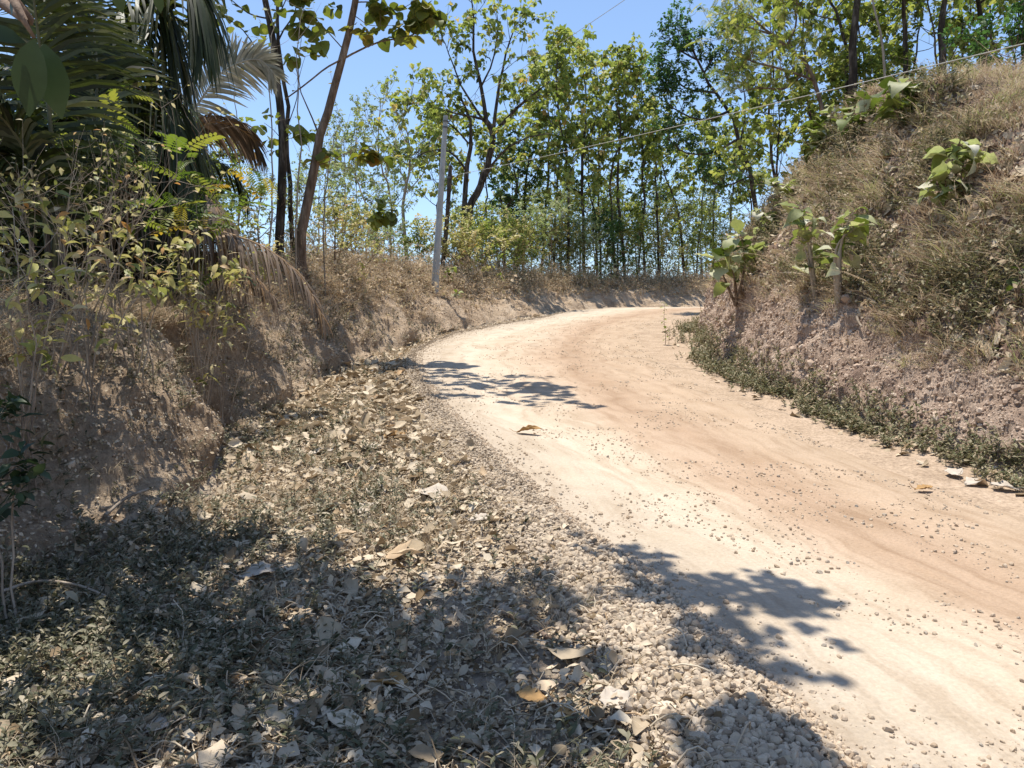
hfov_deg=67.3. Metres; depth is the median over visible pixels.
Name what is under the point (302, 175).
bush
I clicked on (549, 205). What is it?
bush
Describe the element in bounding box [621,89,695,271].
teak tree
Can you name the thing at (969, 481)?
fallen leaf
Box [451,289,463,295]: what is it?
teak sapling
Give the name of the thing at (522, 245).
bush
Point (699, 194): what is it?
bush
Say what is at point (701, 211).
bush
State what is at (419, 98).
teak tree
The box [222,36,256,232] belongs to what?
bare sapling
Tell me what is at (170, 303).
dry grass
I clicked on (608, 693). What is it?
fallen leaf
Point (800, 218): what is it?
teak sapling
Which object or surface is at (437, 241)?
utility pole
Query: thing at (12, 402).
shrub
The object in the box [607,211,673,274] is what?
bush
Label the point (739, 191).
teak tree
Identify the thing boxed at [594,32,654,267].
teak tree
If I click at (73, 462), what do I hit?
soil clods
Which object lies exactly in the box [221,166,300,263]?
bush
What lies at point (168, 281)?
shrub
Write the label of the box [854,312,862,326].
stick
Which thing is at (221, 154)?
bush
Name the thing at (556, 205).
bush
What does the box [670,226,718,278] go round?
bush
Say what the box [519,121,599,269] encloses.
teak tree
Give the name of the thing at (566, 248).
bush
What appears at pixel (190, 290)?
shrub
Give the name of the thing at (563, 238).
bush
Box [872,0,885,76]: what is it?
teak tree
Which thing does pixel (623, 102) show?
teak tree
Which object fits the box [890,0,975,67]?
teak tree
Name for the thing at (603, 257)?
bush
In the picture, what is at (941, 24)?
teak tree
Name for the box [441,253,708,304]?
dry brush
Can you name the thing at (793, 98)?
power cable
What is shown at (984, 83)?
plateau
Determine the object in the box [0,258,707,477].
dry grass
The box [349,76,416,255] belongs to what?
tree
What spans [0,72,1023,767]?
leaf litter
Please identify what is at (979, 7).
teak tree
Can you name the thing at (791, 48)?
tree
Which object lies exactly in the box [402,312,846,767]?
gravel berm
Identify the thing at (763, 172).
teak tree
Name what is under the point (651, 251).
bush
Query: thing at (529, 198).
bush
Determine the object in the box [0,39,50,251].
bush
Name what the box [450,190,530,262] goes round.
bush
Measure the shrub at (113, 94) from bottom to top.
2.644 m
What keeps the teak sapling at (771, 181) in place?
on the hillside
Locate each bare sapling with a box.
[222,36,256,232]
[249,0,302,285]
[268,0,323,310]
[314,70,363,295]
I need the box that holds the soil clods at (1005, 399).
[694,277,1023,475]
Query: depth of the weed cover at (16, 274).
9.30 m
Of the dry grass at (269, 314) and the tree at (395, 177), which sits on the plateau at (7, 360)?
the tree at (395, 177)
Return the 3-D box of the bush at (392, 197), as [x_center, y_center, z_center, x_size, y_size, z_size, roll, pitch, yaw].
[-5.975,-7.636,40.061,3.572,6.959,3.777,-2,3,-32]
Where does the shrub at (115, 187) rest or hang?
on the earth bank at (99, 487)
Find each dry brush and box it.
[183,215,521,289]
[243,247,497,336]
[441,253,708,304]
[447,217,711,287]
[694,58,1023,373]
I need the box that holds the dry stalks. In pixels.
[0,361,775,767]
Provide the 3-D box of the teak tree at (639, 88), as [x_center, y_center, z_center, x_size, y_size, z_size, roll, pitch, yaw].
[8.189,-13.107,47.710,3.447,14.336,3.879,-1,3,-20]
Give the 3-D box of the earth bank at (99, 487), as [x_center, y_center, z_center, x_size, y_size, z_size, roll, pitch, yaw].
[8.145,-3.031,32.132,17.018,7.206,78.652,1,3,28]
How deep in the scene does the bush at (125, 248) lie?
10.83 m
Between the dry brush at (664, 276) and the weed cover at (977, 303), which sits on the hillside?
the weed cover at (977, 303)
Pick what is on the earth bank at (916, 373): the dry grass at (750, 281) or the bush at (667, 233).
the dry grass at (750, 281)
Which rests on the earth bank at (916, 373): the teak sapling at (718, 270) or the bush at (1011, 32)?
the teak sapling at (718, 270)
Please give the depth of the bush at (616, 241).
44.32 m
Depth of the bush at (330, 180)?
25.58 m
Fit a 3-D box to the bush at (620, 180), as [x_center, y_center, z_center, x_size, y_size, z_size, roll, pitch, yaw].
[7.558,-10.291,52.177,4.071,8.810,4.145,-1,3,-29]
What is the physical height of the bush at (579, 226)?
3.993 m
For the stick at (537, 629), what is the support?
on the verge at (542, 662)
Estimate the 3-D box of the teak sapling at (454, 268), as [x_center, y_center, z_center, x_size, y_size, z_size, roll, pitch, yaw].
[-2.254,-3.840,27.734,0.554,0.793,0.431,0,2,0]
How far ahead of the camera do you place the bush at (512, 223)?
35.16 m
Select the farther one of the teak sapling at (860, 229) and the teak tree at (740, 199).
the teak tree at (740, 199)
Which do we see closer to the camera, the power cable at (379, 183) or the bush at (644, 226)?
the power cable at (379, 183)
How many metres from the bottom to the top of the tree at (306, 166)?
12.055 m
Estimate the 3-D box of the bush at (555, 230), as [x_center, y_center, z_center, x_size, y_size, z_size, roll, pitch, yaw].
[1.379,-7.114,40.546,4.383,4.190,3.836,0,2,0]
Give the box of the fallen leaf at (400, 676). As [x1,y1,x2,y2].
[346,670,407,684]
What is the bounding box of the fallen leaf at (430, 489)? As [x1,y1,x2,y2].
[419,483,456,498]
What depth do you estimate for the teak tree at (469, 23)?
35.24 m
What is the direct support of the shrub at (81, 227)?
on the earth bank at (99, 487)
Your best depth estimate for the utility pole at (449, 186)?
29.68 m
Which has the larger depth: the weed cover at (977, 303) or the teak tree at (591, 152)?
the teak tree at (591, 152)
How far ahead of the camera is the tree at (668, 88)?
32.40 m
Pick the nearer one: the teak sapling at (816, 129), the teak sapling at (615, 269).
the teak sapling at (816, 129)
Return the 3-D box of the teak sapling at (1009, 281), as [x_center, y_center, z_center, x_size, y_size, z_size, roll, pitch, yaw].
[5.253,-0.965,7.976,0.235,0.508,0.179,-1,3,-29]
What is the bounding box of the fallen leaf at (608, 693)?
[599,685,629,708]
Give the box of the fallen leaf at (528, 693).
[516,685,555,702]
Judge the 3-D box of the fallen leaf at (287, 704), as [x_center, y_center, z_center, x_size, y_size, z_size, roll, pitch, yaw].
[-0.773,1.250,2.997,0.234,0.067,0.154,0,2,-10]
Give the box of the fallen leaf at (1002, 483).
[990,480,1023,489]
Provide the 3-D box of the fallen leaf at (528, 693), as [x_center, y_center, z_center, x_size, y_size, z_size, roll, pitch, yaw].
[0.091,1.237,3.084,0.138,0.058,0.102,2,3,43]
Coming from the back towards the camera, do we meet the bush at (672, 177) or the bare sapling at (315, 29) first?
the bush at (672, 177)
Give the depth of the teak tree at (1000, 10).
24.83 m
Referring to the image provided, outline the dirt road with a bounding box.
[416,307,1023,767]
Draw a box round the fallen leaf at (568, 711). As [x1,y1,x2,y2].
[557,704,574,716]
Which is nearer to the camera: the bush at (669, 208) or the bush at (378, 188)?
the bush at (378, 188)
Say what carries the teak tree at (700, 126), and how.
on the plateau at (7, 360)
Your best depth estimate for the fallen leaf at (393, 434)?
8.56 m
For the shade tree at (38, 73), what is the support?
on the plateau at (7, 360)
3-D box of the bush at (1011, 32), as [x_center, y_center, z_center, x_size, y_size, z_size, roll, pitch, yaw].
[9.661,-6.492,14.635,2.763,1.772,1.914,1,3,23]
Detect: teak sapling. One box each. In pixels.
[444,266,456,281]
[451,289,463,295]
[610,262,617,278]
[694,217,770,306]
[751,208,781,235]
[764,176,798,209]
[775,201,833,300]
[792,97,859,162]
[815,206,877,304]
[836,91,884,138]
[870,76,929,128]
[915,160,974,207]
[922,138,998,189]
[1006,266,1023,308]
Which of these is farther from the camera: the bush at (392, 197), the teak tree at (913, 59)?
the bush at (392, 197)
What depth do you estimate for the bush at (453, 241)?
29.61 m
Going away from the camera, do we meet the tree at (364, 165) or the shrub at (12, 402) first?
the shrub at (12, 402)
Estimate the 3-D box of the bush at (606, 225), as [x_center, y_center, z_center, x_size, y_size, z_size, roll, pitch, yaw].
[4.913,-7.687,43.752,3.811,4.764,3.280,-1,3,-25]
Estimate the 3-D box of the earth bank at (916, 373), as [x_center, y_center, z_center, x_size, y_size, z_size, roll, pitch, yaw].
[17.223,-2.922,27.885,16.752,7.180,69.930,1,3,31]
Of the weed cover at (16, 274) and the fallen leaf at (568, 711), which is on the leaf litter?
the fallen leaf at (568, 711)
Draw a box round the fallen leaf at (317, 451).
[300,447,333,455]
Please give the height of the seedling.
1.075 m
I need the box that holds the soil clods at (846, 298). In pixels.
[710,80,1023,374]
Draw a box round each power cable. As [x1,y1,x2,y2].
[301,179,438,185]
[453,0,623,113]
[453,43,1023,175]
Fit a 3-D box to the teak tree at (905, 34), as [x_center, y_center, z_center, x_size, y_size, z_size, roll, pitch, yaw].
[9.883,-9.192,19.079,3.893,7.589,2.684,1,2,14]
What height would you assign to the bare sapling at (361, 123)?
5.323 m
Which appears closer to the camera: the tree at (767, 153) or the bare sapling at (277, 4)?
the bare sapling at (277, 4)
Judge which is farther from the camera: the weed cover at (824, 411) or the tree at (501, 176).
the tree at (501, 176)
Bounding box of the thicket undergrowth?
[0,235,127,297]
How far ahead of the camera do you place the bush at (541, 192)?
47.85 m
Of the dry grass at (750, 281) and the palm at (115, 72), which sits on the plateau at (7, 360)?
the palm at (115, 72)
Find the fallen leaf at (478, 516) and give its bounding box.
[458,513,488,520]
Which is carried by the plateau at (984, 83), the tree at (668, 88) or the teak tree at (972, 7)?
the teak tree at (972, 7)
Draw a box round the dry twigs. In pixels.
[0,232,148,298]
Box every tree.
[0,0,163,118]
[216,0,301,270]
[272,0,446,281]
[276,0,327,259]
[292,107,371,251]
[309,118,375,231]
[328,146,384,252]
[329,95,406,246]
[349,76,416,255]
[366,136,427,247]
[367,61,446,258]
[388,0,563,265]
[405,123,466,212]
[427,143,481,251]
[454,108,526,265]
[475,126,552,270]
[491,150,544,223]
[494,65,568,266]
[509,24,580,264]
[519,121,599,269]
[525,10,599,270]
[530,126,580,269]
[544,23,621,269]
[558,129,628,271]
[568,42,637,275]
[574,127,645,272]
[577,44,655,268]
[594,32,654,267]
[609,52,666,271]
[616,129,677,273]
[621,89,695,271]
[636,0,763,209]
[636,119,710,276]
[639,142,689,261]
[673,93,737,273]
[682,142,729,262]
[685,0,857,127]
[690,117,744,257]
[706,0,829,183]
[710,129,769,232]
[720,46,842,195]
[725,122,771,216]
[728,131,775,221]
[740,0,888,180]
[786,0,898,103]
[793,0,907,87]
[800,0,914,144]
[848,0,859,97]
[860,0,976,77]
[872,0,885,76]
[887,0,994,72]
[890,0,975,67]
[901,0,908,81]
[908,0,947,74]
[926,0,1014,70]
[947,0,1020,69]
[954,0,1021,64]
[975,0,1012,70]
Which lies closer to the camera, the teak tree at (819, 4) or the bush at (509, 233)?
the teak tree at (819, 4)
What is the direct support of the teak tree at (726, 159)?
on the plateau at (984, 83)
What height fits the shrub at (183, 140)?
3.186 m
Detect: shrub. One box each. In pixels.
[0,74,253,378]
[0,139,115,492]
[0,384,54,626]
[6,166,173,413]
[8,69,192,314]
[39,218,203,383]
[112,132,277,404]
[155,219,252,404]
[165,241,305,428]
[230,198,284,313]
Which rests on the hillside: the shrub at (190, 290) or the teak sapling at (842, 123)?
the teak sapling at (842, 123)
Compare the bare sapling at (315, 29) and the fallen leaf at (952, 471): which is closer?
the fallen leaf at (952, 471)
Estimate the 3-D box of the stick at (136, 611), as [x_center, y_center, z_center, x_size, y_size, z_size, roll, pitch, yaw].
[-1.943,1.186,3.921,0.464,0.044,0.060,-2,3,-40]
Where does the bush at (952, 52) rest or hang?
on the plateau at (984, 83)
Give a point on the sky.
(362, 69)
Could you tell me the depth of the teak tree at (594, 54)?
47.21 m
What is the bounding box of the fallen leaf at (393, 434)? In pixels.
[373,430,405,437]
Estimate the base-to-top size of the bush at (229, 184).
2.584 m
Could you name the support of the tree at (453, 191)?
on the plateau at (7, 360)
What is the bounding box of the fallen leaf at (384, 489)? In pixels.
[366,484,386,495]
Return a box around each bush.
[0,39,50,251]
[0,64,243,247]
[0,65,68,264]
[0,111,145,278]
[0,121,143,274]
[110,155,248,285]
[161,104,265,247]
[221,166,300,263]
[249,166,352,261]
[286,145,358,249]
[297,189,384,279]
[311,201,387,265]
[337,183,412,255]
[345,202,419,260]
[361,169,429,261]
[385,220,442,263]
[411,205,520,271]
[425,226,490,276]
[442,206,534,266]
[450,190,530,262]
[456,211,546,272]
[456,216,519,280]
[477,196,549,276]
[485,208,528,267]
[487,169,549,274]
[487,219,550,275]
[489,166,566,268]
[498,203,580,271]
[512,174,595,277]
[513,177,581,271]
[524,215,597,272]
[527,218,592,271]
[529,181,593,272]
[545,222,615,271]
[547,167,614,273]
[552,214,609,280]
[557,188,630,273]
[561,205,634,274]
[576,190,631,273]
[590,188,652,274]
[592,212,658,277]
[594,166,656,275]
[598,190,667,276]
[602,198,655,275]
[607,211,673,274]
[618,218,676,276]
[624,163,696,271]
[625,191,695,273]
[640,228,690,275]
[646,173,708,276]
[658,179,720,273]
[663,190,729,273]
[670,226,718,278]
[671,189,737,276]
[675,220,721,279]
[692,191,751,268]
[700,220,732,270]
[788,49,865,152]
[813,40,915,125]
[842,17,949,93]
[938,0,1023,70]
[946,40,979,71]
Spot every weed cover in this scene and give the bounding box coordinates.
[0,228,321,293]
[0,266,442,564]
[0,323,660,767]
[666,316,1023,491]
[705,57,1023,347]
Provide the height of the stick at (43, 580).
0.040 m
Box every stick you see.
[4,579,106,596]
[91,605,173,627]
[103,487,152,516]
[157,551,178,575]
[529,624,562,642]
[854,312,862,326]
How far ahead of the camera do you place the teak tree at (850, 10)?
19.04 m
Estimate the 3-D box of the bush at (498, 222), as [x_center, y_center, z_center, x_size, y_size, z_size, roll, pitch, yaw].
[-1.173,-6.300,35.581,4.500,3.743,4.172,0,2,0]
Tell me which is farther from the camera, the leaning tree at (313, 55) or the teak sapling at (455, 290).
the teak sapling at (455, 290)
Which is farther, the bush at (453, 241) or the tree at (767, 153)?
the tree at (767, 153)
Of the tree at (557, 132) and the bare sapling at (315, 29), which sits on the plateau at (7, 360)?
the tree at (557, 132)
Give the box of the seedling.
[660,302,669,344]
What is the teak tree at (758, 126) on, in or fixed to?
on the plateau at (984, 83)
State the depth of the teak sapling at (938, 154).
9.82 m
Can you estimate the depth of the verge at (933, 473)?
8.54 m
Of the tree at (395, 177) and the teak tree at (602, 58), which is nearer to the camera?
the teak tree at (602, 58)
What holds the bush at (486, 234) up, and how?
on the plateau at (7, 360)
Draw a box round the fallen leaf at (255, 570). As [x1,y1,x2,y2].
[228,562,276,577]
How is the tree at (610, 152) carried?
on the plateau at (7, 360)
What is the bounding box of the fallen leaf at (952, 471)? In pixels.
[945,468,963,474]
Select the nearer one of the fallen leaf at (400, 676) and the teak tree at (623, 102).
the fallen leaf at (400, 676)
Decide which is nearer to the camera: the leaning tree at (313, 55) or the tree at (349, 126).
the leaning tree at (313, 55)
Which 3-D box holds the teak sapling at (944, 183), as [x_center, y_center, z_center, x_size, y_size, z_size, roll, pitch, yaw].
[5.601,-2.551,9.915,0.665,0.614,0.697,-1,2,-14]
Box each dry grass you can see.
[0,253,686,368]
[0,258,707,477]
[699,267,1023,393]
[771,38,1023,179]
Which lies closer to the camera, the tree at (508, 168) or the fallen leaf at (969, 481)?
the fallen leaf at (969, 481)
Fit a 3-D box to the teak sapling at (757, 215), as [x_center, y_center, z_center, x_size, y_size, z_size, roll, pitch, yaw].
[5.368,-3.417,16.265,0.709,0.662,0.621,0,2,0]
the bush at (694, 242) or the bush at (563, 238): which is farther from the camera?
the bush at (694, 242)
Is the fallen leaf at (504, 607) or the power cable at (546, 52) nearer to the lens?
the fallen leaf at (504, 607)
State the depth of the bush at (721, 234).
52.00 m
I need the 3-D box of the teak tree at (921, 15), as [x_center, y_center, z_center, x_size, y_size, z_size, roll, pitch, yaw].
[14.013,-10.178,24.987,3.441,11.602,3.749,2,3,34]
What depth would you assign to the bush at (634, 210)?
47.30 m
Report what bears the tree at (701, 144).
on the plateau at (7, 360)
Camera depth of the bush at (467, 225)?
30.59 m
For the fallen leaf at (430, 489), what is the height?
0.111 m
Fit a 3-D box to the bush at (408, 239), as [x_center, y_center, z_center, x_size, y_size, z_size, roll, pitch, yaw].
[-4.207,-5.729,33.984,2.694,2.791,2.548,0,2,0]
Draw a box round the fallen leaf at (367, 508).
[348,502,376,512]
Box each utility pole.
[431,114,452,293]
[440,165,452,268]
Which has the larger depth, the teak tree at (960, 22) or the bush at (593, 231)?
the bush at (593, 231)
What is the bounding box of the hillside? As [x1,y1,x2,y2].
[711,77,1023,374]
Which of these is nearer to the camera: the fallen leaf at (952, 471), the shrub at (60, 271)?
the shrub at (60, 271)
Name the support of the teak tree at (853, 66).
on the plateau at (984, 83)
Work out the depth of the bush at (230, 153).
15.69 m
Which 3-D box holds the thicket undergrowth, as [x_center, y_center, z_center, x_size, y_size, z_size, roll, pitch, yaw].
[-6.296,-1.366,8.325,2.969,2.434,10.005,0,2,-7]
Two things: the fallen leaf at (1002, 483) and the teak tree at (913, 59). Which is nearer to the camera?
the fallen leaf at (1002, 483)
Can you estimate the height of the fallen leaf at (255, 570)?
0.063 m
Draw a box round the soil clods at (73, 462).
[0,271,547,571]
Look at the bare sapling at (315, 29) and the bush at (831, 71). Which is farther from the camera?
the bush at (831, 71)
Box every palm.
[0,0,175,320]
[0,0,333,345]
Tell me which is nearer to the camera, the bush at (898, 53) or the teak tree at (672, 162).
the bush at (898, 53)
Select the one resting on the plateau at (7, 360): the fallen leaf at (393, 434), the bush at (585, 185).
the bush at (585, 185)
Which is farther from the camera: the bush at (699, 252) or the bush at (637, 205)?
the bush at (699, 252)
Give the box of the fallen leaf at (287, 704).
[284,697,342,718]
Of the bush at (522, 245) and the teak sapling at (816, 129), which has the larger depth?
the bush at (522, 245)
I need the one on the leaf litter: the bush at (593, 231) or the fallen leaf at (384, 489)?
the fallen leaf at (384, 489)
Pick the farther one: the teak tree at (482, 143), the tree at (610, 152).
the tree at (610, 152)
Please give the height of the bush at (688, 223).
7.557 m
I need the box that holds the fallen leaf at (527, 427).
[509,425,540,432]
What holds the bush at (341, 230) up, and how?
on the plateau at (7, 360)
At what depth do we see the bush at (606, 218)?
46.25 m
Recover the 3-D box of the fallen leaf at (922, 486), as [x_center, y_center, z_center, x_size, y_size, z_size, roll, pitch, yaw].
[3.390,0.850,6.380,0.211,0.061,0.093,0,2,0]
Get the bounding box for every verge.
[0,306,822,767]
[639,313,1023,519]
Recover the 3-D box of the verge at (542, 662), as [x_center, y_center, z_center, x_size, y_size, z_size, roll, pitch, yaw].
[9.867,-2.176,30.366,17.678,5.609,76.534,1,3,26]
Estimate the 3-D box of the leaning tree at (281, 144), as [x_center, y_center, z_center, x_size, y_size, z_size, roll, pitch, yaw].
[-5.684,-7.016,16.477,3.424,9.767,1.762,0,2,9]
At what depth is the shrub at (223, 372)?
9.35 m
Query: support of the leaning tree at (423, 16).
on the earth bank at (99, 487)
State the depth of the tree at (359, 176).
45.41 m
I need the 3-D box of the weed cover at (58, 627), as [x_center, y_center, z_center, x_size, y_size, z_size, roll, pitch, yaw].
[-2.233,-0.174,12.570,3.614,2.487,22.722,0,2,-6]
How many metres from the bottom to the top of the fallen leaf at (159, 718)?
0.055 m
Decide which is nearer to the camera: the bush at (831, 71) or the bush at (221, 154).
the bush at (221, 154)
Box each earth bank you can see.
[0,270,707,576]
[699,277,1023,480]
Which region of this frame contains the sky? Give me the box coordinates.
[0,0,1021,277]
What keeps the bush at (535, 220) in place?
on the plateau at (7, 360)
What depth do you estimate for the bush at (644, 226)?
52.48 m
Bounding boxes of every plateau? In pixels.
[0,270,671,366]
[956,71,1023,107]
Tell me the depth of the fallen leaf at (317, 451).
7.93 m
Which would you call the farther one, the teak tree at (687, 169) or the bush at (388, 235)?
the teak tree at (687, 169)
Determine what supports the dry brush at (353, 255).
on the plateau at (7, 360)
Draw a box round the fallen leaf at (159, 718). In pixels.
[117,713,185,733]
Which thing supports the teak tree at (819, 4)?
on the plateau at (984, 83)
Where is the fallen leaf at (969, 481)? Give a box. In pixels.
[959,477,985,484]
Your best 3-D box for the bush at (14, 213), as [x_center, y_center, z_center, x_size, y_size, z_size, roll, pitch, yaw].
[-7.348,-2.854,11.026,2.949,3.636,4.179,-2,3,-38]
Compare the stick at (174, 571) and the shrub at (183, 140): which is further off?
the shrub at (183, 140)
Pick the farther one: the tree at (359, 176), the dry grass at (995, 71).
the tree at (359, 176)
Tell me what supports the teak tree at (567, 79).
on the plateau at (7, 360)
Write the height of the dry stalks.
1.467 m
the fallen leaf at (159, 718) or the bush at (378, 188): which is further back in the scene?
the bush at (378, 188)
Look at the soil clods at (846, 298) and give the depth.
10.63 m
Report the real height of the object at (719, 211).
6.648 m
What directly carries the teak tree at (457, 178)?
on the plateau at (7, 360)
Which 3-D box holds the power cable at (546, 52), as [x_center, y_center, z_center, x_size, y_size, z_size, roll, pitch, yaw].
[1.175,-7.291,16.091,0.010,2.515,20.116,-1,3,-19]
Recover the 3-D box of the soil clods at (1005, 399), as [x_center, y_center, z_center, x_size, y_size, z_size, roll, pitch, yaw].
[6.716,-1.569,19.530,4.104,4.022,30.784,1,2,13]
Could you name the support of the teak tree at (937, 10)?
on the plateau at (984, 83)
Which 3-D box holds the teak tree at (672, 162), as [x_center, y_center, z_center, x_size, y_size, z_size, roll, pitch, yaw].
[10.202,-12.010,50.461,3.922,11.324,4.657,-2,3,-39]
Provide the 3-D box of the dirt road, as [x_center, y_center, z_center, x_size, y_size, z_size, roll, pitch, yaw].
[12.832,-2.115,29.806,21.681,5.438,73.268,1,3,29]
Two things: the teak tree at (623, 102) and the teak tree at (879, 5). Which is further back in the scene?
the teak tree at (623, 102)
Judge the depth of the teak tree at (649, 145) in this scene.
47.32 m
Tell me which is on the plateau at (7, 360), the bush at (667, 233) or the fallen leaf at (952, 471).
the bush at (667, 233)
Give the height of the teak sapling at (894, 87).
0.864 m
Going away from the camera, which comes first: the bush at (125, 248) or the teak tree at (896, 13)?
the bush at (125, 248)
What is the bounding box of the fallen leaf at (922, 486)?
[909,483,932,489]
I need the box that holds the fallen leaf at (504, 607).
[497,602,528,621]
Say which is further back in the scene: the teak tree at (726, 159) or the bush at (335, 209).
the teak tree at (726, 159)
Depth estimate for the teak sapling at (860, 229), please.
10.88 m
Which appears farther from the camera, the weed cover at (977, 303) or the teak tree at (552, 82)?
the teak tree at (552, 82)
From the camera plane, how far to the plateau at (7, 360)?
6.80 m
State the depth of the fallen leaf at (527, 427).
8.76 m
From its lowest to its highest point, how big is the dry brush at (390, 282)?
2.980 m
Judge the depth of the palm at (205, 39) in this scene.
10.35 m
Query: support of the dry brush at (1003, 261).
on the hillside
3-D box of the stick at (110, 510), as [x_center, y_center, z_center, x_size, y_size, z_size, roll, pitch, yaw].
[-2.780,0.848,5.553,0.072,0.146,0.410,1,3,23]
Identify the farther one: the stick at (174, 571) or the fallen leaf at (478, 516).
the fallen leaf at (478, 516)
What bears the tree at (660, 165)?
on the plateau at (7, 360)
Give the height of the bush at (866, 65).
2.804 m
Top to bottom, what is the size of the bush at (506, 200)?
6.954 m
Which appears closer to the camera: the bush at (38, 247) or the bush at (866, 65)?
the bush at (38, 247)
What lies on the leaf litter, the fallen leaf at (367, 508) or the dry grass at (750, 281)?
the fallen leaf at (367, 508)
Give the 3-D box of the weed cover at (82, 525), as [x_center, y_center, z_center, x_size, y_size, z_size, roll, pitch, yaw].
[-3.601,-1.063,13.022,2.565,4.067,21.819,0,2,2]
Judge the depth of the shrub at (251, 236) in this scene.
11.42 m
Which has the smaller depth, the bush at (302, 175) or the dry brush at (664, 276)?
the bush at (302, 175)
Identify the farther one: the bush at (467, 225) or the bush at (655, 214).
the bush at (655, 214)

